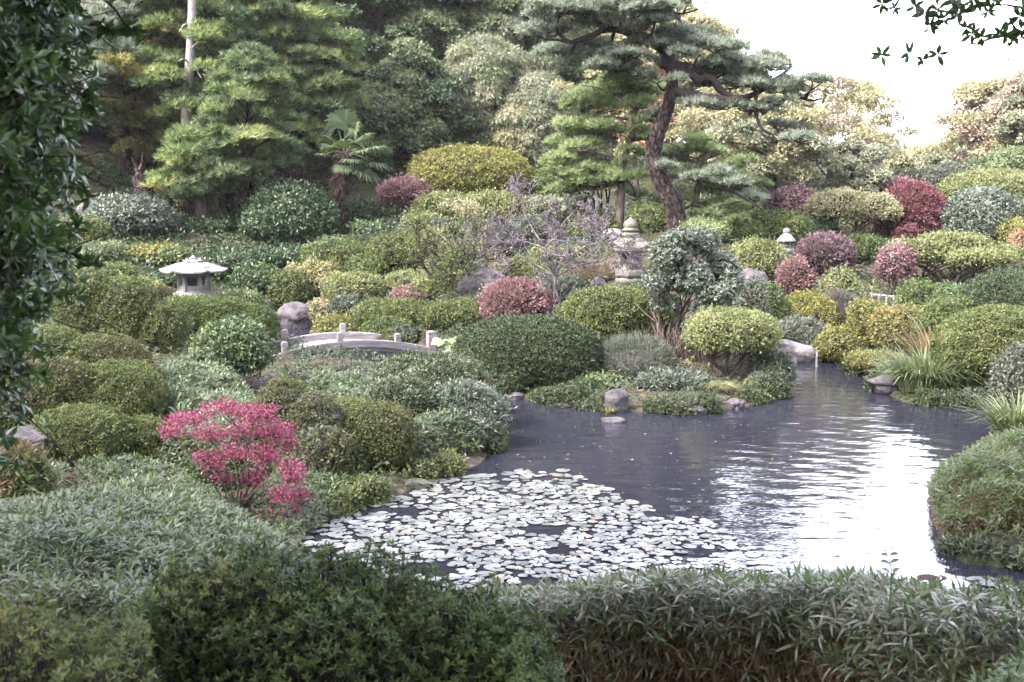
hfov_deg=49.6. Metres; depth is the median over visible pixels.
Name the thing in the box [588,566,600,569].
lily pad
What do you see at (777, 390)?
shore shrub
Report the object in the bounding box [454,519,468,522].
lily pad
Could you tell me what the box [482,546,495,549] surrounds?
lily pad
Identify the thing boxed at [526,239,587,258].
clipped azalea
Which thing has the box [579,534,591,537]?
lily pad
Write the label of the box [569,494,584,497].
lily pad
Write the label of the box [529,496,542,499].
lily pad
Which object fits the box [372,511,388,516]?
lily pad
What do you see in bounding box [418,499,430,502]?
lily pad
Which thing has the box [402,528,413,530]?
lily pad
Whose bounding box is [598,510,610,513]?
lily pad
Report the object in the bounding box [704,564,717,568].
lily pad
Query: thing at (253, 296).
clipped shrub
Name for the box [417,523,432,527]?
lily pad
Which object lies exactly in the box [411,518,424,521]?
lily pad
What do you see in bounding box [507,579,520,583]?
lily pad
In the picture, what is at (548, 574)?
lily pad
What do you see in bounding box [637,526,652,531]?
lily pad
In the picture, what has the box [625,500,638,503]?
lily pad
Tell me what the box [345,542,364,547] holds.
lily pad
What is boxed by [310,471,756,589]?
lily pads
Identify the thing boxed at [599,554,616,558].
lily pad
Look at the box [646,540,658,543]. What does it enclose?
lily pad
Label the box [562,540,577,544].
lily pad
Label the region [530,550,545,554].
lily pad
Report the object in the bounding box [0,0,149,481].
glossy evergreen tree
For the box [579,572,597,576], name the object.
lily pad
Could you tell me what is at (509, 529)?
lily pad
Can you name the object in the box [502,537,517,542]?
lily pad
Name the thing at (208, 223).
clipped shrub
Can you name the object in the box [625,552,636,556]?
lily pad
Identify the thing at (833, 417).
pond water
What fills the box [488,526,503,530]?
lily pad
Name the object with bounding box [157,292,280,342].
clipped hedge
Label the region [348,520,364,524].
lily pad
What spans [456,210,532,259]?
clipped shrub
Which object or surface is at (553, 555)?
lily pad
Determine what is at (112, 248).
clipped shrub
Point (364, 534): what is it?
lily pad
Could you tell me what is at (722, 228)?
clipped shrub
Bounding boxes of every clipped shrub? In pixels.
[0,426,65,499]
[54,207,115,249]
[74,236,128,261]
[116,236,192,265]
[152,260,181,286]
[153,183,206,207]
[178,213,240,233]
[181,244,272,278]
[211,206,243,221]
[221,284,270,305]
[227,258,282,295]
[265,267,316,310]
[282,420,359,480]
[284,256,343,299]
[298,229,369,271]
[306,293,330,325]
[309,309,358,333]
[325,287,363,317]
[342,250,391,276]
[344,196,376,223]
[346,214,388,234]
[372,202,407,217]
[392,212,451,236]
[397,208,446,223]
[435,285,481,302]
[451,310,606,387]
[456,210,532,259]
[500,210,555,243]
[518,193,568,222]
[530,165,569,201]
[541,272,589,307]
[561,190,597,223]
[563,254,613,282]
[564,208,618,238]
[570,367,626,388]
[592,322,686,381]
[622,198,665,233]
[630,359,717,390]
[676,211,732,241]
[731,274,775,338]
[743,345,797,391]
[761,181,820,215]
[773,308,835,344]
[803,185,904,234]
[805,205,842,233]
[805,337,825,358]
[810,321,869,363]
[816,262,865,303]
[823,280,867,325]
[841,296,891,348]
[842,345,907,372]
[861,297,925,351]
[871,234,918,294]
[890,222,920,240]
[891,277,939,310]
[923,279,970,304]
[983,341,1023,412]
[1006,224,1023,255]
[1010,193,1023,219]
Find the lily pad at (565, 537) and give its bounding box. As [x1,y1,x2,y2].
[560,535,571,538]
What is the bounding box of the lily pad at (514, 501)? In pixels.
[504,499,519,503]
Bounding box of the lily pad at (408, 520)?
[401,518,413,521]
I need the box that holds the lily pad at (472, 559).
[467,557,481,561]
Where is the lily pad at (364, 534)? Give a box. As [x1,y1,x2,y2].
[356,532,371,535]
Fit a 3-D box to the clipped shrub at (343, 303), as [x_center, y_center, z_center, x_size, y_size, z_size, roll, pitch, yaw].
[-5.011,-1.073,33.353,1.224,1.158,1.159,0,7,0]
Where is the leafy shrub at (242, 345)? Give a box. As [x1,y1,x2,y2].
[186,313,277,381]
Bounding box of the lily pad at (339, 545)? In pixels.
[334,543,344,547]
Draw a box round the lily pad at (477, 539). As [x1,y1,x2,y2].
[472,538,484,540]
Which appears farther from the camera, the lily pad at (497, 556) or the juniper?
the juniper
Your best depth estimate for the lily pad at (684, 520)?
13.76 m
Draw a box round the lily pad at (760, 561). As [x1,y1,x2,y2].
[755,560,768,563]
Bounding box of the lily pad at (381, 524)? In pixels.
[373,522,385,526]
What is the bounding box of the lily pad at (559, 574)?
[552,573,567,577]
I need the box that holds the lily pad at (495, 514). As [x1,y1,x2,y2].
[490,512,503,515]
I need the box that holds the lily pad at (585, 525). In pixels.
[579,524,592,527]
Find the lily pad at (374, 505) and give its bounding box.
[368,503,381,506]
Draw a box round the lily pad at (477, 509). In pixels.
[472,508,484,510]
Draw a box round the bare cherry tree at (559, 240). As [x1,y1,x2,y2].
[469,172,648,316]
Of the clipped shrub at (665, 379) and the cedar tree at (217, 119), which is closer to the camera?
the clipped shrub at (665, 379)
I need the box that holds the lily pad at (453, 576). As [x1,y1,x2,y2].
[446,573,461,579]
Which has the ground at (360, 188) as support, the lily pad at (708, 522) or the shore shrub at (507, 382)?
the shore shrub at (507, 382)
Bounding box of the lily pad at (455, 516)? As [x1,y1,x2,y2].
[448,513,465,518]
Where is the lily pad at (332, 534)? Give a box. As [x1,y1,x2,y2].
[327,532,343,536]
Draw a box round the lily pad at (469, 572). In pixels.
[459,570,475,575]
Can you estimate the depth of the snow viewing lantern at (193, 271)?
32.09 m
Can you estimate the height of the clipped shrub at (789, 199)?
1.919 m
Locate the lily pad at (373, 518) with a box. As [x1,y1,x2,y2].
[363,516,379,521]
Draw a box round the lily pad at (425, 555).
[420,552,434,557]
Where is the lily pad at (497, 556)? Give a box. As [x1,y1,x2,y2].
[490,555,502,558]
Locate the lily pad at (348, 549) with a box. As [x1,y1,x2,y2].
[345,547,359,551]
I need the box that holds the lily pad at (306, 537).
[302,536,313,539]
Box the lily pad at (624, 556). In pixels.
[614,555,627,558]
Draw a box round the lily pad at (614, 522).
[606,521,618,524]
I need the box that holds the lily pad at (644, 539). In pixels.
[635,537,649,541]
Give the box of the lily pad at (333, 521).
[330,519,342,522]
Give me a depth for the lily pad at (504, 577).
11.72 m
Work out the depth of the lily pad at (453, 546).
12.70 m
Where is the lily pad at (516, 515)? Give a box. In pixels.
[508,514,523,517]
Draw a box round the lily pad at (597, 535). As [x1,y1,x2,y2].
[592,533,610,537]
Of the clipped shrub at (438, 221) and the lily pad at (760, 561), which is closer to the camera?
the lily pad at (760, 561)
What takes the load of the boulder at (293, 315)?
on the ground at (360, 188)
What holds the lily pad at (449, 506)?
on the pond water
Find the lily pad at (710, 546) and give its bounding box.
[702,544,714,548]
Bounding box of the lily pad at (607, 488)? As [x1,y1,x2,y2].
[599,487,614,490]
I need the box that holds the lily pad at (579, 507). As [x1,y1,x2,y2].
[575,506,585,508]
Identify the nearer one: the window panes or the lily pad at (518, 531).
the lily pad at (518, 531)
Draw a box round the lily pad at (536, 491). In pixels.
[530,489,544,492]
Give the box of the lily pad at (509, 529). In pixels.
[504,527,519,531]
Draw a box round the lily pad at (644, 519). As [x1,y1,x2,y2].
[637,518,649,520]
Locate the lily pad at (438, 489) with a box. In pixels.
[430,487,442,490]
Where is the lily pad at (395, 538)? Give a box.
[382,536,398,540]
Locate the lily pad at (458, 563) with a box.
[447,561,467,565]
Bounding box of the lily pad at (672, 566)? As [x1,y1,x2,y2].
[663,564,676,568]
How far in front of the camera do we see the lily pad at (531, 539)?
12.98 m
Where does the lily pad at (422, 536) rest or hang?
on the pond water
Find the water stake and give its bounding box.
[815,351,817,366]
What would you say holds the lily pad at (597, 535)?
on the pond water
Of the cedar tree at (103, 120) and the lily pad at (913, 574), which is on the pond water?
the lily pad at (913, 574)
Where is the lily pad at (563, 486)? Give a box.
[558,485,570,488]
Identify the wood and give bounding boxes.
[163,7,754,139]
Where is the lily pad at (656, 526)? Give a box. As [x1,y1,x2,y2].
[648,524,662,527]
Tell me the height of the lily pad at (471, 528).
0.007 m
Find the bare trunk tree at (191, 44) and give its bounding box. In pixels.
[174,0,206,207]
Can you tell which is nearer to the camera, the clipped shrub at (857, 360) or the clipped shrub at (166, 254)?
the clipped shrub at (857, 360)
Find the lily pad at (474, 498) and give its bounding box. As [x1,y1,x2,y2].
[467,496,479,499]
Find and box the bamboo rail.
[870,293,894,305]
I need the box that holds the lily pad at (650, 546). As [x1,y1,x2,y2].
[642,544,657,548]
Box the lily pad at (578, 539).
[571,537,583,540]
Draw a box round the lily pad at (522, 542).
[512,540,528,545]
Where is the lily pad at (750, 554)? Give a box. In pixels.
[745,552,760,556]
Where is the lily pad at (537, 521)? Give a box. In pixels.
[528,519,544,523]
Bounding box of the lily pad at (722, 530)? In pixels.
[717,528,731,532]
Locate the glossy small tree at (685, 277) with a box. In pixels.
[632,225,767,365]
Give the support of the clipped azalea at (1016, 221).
on the ground at (360, 188)
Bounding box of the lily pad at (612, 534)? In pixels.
[605,532,618,535]
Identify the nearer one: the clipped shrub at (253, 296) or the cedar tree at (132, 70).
the clipped shrub at (253, 296)
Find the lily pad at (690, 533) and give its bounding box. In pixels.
[684,532,696,535]
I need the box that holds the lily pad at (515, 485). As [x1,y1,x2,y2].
[507,484,519,487]
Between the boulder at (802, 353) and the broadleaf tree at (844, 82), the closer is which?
the boulder at (802, 353)
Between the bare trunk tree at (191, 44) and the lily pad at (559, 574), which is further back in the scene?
the bare trunk tree at (191, 44)
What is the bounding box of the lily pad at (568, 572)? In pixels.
[564,570,576,573]
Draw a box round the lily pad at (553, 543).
[546,541,558,544]
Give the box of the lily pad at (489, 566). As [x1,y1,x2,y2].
[483,564,500,569]
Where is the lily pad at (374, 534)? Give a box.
[368,533,380,536]
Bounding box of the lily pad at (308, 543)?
[304,541,317,545]
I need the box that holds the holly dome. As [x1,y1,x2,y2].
[940,184,1023,242]
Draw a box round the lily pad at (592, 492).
[584,491,600,494]
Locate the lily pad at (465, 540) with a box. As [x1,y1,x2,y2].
[457,538,473,543]
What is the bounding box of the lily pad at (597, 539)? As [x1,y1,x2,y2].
[592,537,603,541]
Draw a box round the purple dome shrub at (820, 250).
[791,229,860,275]
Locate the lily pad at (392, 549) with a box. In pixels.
[385,548,402,553]
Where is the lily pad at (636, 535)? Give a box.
[631,533,644,536]
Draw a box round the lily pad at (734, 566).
[730,564,745,569]
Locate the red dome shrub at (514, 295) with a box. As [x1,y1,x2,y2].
[474,272,558,322]
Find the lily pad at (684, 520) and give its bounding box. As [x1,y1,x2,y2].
[674,518,688,522]
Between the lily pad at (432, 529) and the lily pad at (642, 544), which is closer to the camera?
the lily pad at (642, 544)
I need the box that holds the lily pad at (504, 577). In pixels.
[495,574,510,579]
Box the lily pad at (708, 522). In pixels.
[699,520,712,524]
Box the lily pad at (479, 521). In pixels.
[471,519,487,523]
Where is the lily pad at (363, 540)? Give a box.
[357,539,369,542]
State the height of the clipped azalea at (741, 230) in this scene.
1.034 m
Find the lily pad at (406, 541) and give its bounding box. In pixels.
[398,539,411,543]
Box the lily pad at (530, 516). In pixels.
[524,515,536,518]
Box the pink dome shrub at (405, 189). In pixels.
[374,172,433,209]
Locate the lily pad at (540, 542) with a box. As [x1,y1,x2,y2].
[533,541,545,544]
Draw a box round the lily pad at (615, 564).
[609,563,620,565]
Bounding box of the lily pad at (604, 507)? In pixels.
[598,506,611,509]
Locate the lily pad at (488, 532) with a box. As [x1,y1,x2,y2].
[479,529,495,534]
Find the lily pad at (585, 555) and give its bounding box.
[580,554,593,558]
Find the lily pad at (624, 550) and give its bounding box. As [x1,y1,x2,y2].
[617,549,629,552]
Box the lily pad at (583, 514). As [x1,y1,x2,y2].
[576,513,590,517]
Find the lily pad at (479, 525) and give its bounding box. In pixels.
[474,523,489,527]
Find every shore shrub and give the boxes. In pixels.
[318,497,360,518]
[326,480,366,511]
[349,464,395,505]
[403,453,442,481]
[418,446,467,477]
[481,422,508,453]
[486,366,528,398]
[496,390,511,412]
[525,382,552,403]
[546,377,591,407]
[570,394,604,411]
[641,390,671,414]
[666,391,702,416]
[687,387,729,415]
[733,385,771,405]
[746,367,792,399]
[832,346,865,375]
[862,369,889,391]
[905,385,948,407]
[930,527,977,555]
[934,383,976,408]
[947,531,1002,564]
[958,384,987,409]
[979,391,995,409]
[987,529,1023,571]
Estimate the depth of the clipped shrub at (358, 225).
40.47 m
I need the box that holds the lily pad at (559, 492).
[551,491,565,494]
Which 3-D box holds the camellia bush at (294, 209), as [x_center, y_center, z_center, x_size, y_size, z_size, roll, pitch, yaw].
[-8.045,-4.836,40.596,3.993,2.676,3.295,0,7,0]
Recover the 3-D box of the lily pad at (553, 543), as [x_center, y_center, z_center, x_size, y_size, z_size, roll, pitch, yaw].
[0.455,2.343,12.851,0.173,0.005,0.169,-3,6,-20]
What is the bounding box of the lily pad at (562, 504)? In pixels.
[555,503,567,505]
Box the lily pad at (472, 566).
[466,564,479,567]
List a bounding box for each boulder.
[5,425,50,455]
[76,203,90,216]
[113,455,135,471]
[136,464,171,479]
[263,299,273,315]
[276,301,311,328]
[456,268,505,293]
[506,392,524,399]
[555,403,573,407]
[590,276,605,286]
[598,228,622,241]
[601,417,625,422]
[605,388,628,412]
[690,406,706,415]
[726,398,744,408]
[741,268,770,288]
[769,339,820,361]
[868,373,900,394]
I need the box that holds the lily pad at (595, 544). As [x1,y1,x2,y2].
[585,542,601,546]
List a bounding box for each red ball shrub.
[871,174,948,238]
[874,169,922,193]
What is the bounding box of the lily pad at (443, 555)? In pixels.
[435,552,455,557]
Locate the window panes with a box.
[187,276,204,285]
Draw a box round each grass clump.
[600,407,616,413]
[855,340,986,392]
[862,351,917,373]
[882,312,944,357]
[923,357,989,390]
[924,385,1023,434]
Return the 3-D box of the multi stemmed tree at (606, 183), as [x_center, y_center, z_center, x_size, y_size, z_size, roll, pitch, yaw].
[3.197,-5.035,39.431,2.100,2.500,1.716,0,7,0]
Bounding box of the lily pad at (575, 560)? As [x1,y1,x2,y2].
[565,557,579,562]
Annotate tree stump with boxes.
[131,145,155,198]
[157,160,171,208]
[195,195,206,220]
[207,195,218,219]
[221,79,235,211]
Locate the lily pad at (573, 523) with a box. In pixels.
[567,522,580,525]
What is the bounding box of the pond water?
[270,323,1023,597]
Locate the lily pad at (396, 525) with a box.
[392,524,403,527]
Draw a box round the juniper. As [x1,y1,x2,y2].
[422,395,512,450]
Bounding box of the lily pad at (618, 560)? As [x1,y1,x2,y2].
[608,557,623,562]
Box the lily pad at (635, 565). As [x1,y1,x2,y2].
[628,562,646,568]
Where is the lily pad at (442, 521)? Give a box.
[435,520,450,523]
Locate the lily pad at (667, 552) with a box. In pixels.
[661,551,672,554]
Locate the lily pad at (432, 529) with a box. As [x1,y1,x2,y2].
[425,527,443,531]
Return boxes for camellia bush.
[85,188,182,237]
[235,173,343,244]
[250,234,305,268]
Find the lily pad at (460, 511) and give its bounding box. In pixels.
[449,510,464,513]
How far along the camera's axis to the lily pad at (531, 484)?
15.47 m
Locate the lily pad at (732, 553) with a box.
[728,552,743,556]
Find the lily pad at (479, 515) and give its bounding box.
[474,513,490,517]
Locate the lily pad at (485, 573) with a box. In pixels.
[476,571,492,576]
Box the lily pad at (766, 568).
[756,566,772,570]
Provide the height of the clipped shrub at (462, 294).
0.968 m
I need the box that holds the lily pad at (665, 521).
[659,520,672,523]
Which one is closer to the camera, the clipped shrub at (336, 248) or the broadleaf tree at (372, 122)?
the clipped shrub at (336, 248)
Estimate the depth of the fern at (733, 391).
21.71 m
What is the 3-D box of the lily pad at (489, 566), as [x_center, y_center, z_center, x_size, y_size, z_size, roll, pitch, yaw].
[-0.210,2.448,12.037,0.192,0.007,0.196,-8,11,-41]
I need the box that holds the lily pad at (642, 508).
[633,507,648,510]
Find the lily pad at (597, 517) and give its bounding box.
[590,515,603,518]
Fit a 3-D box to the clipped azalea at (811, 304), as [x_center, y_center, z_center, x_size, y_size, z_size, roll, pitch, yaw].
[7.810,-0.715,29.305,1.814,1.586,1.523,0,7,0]
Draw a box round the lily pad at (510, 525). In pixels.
[506,523,521,527]
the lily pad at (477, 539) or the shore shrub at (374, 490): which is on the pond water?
the lily pad at (477, 539)
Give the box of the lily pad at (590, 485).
[583,484,595,486]
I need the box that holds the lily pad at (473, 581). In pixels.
[469,580,482,584]
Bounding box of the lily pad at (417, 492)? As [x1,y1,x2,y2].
[409,491,422,494]
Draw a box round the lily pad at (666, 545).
[658,543,675,548]
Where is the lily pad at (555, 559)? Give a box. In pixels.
[549,557,563,560]
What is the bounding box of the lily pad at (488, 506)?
[482,505,496,508]
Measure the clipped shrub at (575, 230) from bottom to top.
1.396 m
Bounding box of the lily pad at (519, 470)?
[514,469,529,472]
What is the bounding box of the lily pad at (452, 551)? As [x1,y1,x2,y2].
[448,549,460,552]
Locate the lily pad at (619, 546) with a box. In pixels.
[614,544,630,548]
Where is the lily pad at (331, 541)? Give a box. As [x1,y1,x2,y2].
[327,540,342,543]
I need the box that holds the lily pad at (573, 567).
[569,566,581,569]
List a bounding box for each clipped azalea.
[0,353,100,428]
[22,322,167,386]
[29,399,138,464]
[76,355,171,423]
[97,260,139,276]
[114,410,173,464]
[119,271,166,294]
[246,375,346,462]
[253,374,341,416]
[318,268,385,300]
[330,395,372,412]
[336,398,423,469]
[347,294,427,331]
[358,311,419,343]
[362,229,434,271]
[383,266,425,292]
[404,142,535,196]
[410,269,463,299]
[414,296,482,329]
[457,292,484,313]
[500,252,548,279]
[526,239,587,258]
[553,281,679,349]
[719,219,769,241]
[728,233,791,278]
[730,279,791,321]
[747,206,818,244]
[780,284,843,325]
[842,230,889,264]
[908,294,977,350]
[912,158,974,190]
[925,301,1023,382]
[935,163,1023,205]
[959,266,1023,313]
[993,213,1023,243]
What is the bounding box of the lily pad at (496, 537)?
[491,535,505,539]
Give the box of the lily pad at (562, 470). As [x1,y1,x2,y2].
[556,469,569,471]
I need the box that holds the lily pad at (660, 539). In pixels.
[650,537,665,541]
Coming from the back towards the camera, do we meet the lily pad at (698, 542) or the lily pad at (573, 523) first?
the lily pad at (573, 523)
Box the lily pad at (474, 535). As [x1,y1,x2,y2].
[464,533,480,537]
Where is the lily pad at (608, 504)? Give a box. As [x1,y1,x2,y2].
[601,502,613,505]
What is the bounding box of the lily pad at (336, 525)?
[328,523,342,526]
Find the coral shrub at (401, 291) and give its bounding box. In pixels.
[387,283,425,304]
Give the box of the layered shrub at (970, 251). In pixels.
[878,228,1023,285]
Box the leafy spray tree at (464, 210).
[418,189,511,289]
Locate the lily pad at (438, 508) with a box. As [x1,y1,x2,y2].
[431,507,445,510]
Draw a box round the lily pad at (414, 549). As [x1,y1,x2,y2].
[410,547,425,551]
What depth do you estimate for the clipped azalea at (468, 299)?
29.93 m
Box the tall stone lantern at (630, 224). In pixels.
[608,217,652,284]
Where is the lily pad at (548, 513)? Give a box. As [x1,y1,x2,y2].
[541,511,555,514]
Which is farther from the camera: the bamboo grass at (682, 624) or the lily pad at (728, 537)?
the lily pad at (728, 537)
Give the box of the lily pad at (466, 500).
[460,499,472,502]
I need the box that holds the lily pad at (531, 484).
[526,482,539,485]
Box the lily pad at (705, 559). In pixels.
[698,558,709,561]
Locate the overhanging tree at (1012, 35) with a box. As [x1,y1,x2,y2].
[869,0,1023,83]
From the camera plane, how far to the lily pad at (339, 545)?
12.76 m
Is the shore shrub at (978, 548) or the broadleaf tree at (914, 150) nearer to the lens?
the shore shrub at (978, 548)
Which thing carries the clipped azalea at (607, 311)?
on the ground at (360, 188)
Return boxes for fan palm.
[314,107,394,231]
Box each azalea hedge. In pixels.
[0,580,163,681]
[127,524,585,681]
[959,575,1023,674]
[967,651,1023,681]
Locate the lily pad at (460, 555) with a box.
[454,553,468,557]
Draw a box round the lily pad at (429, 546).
[422,544,437,549]
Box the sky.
[672,0,1023,155]
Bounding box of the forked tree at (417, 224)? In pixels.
[392,206,491,300]
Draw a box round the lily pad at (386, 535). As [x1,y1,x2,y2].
[383,533,395,536]
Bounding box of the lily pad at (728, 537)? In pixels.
[723,535,736,539]
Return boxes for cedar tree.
[11,0,142,169]
[59,0,203,174]
[122,0,281,197]
[130,1,179,45]
[132,0,360,76]
[137,114,241,220]
[188,39,312,212]
[191,0,370,182]
[226,11,357,182]
[281,0,400,72]
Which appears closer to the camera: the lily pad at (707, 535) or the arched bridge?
the lily pad at (707, 535)
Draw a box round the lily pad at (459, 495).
[453,493,469,496]
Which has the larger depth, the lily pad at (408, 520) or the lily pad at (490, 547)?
the lily pad at (408, 520)
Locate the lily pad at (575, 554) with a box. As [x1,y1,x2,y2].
[569,551,583,555]
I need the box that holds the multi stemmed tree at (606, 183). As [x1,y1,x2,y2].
[581,165,628,212]
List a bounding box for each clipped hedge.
[46,266,191,353]
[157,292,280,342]
[280,357,376,380]
[407,186,531,219]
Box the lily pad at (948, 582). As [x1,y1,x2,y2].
[941,577,969,587]
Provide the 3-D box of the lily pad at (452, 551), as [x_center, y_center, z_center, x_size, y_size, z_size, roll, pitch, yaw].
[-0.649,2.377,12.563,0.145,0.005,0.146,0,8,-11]
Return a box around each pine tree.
[16,0,148,96]
[513,0,836,236]
[534,72,666,229]
[646,130,776,216]
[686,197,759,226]
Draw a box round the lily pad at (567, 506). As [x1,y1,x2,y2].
[559,505,574,508]
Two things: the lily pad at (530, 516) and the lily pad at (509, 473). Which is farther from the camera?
the lily pad at (509, 473)
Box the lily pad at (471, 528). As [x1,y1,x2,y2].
[466,526,484,531]
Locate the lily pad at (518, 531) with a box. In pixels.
[512,530,525,533]
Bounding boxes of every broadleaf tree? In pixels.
[56,44,114,132]
[100,37,203,168]
[196,46,272,149]
[259,54,350,144]
[326,0,474,92]
[328,88,398,174]
[353,0,519,85]
[357,47,479,159]
[395,0,526,62]
[441,31,543,154]
[442,0,598,92]
[481,68,599,167]
[513,2,642,115]
[551,0,697,137]
[613,48,676,199]
[628,6,743,162]
[674,73,795,160]
[705,90,839,200]
[757,71,895,186]
[815,138,893,195]
[819,81,921,166]
[880,143,913,171]
[883,141,934,170]
[911,139,981,168]
[924,74,1023,162]
[965,144,1023,169]
[982,67,1023,153]
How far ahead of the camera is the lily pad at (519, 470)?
16.26 m
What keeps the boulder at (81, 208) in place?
on the ground at (360, 188)
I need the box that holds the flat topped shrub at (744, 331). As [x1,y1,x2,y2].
[679,301,785,376]
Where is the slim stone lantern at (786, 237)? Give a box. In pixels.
[777,228,795,254]
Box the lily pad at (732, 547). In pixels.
[725,545,739,549]
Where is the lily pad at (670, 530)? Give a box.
[661,529,675,532]
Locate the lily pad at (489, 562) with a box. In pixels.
[484,561,498,564]
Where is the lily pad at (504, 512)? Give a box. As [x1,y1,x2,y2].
[498,510,514,513]
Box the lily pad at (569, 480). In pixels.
[564,479,577,482]
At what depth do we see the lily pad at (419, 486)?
15.34 m
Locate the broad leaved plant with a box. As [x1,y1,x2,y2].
[431,335,470,351]
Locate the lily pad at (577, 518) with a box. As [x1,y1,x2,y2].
[572,517,586,520]
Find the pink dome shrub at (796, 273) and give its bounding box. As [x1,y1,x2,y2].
[769,253,818,297]
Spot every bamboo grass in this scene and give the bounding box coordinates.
[0,472,322,668]
[2,424,73,489]
[71,447,246,508]
[154,345,267,489]
[250,461,367,545]
[266,439,371,473]
[289,361,486,469]
[468,560,1023,681]
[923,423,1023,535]
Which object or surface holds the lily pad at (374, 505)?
on the pond water
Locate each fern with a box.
[404,478,435,488]
[702,380,739,390]
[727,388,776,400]
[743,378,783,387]
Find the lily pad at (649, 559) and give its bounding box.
[643,558,655,561]
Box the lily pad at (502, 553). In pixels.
[496,551,510,555]
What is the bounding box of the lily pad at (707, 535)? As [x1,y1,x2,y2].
[700,534,714,537]
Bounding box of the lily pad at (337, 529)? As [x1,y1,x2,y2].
[329,526,346,531]
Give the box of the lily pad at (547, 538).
[539,536,555,540]
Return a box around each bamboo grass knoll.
[356,370,439,427]
[360,343,496,396]
[430,373,518,437]
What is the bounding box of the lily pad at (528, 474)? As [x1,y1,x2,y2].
[520,472,534,475]
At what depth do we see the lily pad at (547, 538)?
13.05 m
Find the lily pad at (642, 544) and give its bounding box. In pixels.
[636,542,647,546]
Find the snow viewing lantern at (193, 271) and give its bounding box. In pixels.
[159,255,227,301]
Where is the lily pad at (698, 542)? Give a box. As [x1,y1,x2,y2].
[690,541,702,544]
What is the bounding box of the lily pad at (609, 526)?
[604,525,616,528]
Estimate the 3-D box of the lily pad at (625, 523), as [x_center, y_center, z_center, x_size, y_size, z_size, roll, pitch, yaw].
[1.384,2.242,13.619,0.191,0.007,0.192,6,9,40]
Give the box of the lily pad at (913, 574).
[911,572,941,580]
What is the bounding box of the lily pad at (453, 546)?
[442,544,457,548]
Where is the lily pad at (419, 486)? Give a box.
[415,485,425,488]
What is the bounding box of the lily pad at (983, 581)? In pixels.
[966,576,995,585]
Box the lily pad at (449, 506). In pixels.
[444,504,459,508]
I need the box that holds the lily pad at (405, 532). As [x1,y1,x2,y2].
[398,531,411,534]
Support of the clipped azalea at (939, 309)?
on the ground at (360, 188)
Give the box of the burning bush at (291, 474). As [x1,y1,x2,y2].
[156,398,332,520]
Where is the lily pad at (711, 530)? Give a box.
[708,529,718,532]
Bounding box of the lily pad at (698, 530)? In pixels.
[691,529,704,532]
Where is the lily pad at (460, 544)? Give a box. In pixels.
[455,542,466,545]
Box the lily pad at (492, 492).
[485,491,498,494]
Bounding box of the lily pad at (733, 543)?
[724,542,736,545]
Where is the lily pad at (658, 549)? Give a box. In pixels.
[654,548,666,551]
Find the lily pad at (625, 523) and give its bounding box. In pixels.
[618,521,631,525]
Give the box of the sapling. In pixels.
[880,552,900,668]
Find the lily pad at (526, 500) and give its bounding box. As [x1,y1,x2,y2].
[517,499,532,502]
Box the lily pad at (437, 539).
[430,538,445,541]
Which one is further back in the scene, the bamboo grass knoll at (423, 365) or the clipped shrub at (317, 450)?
the bamboo grass knoll at (423, 365)
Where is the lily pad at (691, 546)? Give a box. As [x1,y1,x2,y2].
[682,544,696,547]
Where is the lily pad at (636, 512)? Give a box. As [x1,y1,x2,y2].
[626,510,643,514]
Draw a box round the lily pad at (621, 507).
[612,505,629,509]
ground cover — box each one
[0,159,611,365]
[0,423,1023,681]
[5,127,1002,534]
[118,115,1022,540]
[661,193,1022,530]
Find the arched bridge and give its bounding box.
[272,323,437,357]
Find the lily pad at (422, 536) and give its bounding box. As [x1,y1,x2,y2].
[415,534,430,539]
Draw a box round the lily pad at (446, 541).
[441,538,457,543]
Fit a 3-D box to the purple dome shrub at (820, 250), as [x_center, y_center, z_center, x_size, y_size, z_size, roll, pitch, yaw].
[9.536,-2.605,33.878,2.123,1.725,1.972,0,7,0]
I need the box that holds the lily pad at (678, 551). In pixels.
[674,550,687,552]
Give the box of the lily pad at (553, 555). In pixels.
[548,554,559,557]
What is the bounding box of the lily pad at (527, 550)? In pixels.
[522,549,531,552]
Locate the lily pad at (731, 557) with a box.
[721,555,736,559]
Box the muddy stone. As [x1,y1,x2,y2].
[910,574,946,582]
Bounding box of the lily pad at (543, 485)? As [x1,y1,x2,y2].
[536,483,552,487]
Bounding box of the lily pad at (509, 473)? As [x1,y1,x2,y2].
[501,471,515,474]
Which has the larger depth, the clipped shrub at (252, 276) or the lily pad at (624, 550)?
the clipped shrub at (252, 276)
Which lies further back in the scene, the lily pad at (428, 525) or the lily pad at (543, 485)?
the lily pad at (543, 485)
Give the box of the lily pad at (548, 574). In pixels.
[539,572,552,576]
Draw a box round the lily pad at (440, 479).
[432,478,446,481]
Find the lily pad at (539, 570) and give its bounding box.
[534,568,551,572]
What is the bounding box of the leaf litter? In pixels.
[400,423,918,578]
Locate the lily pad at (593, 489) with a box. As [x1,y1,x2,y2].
[586,487,601,491]
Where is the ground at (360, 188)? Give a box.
[0,118,1023,681]
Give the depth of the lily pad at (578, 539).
12.99 m
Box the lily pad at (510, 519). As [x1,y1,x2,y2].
[501,517,515,521]
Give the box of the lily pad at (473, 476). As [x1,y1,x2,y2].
[465,474,480,477]
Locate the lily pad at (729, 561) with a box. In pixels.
[724,559,739,564]
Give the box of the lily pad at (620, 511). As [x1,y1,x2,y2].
[614,509,628,513]
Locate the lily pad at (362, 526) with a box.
[355,525,367,528]
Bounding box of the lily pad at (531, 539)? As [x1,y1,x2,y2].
[525,538,536,541]
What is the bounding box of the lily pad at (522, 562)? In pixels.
[515,561,530,564]
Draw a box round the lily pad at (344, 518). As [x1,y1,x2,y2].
[340,516,352,520]
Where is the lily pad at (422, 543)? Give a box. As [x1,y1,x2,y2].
[412,541,427,545]

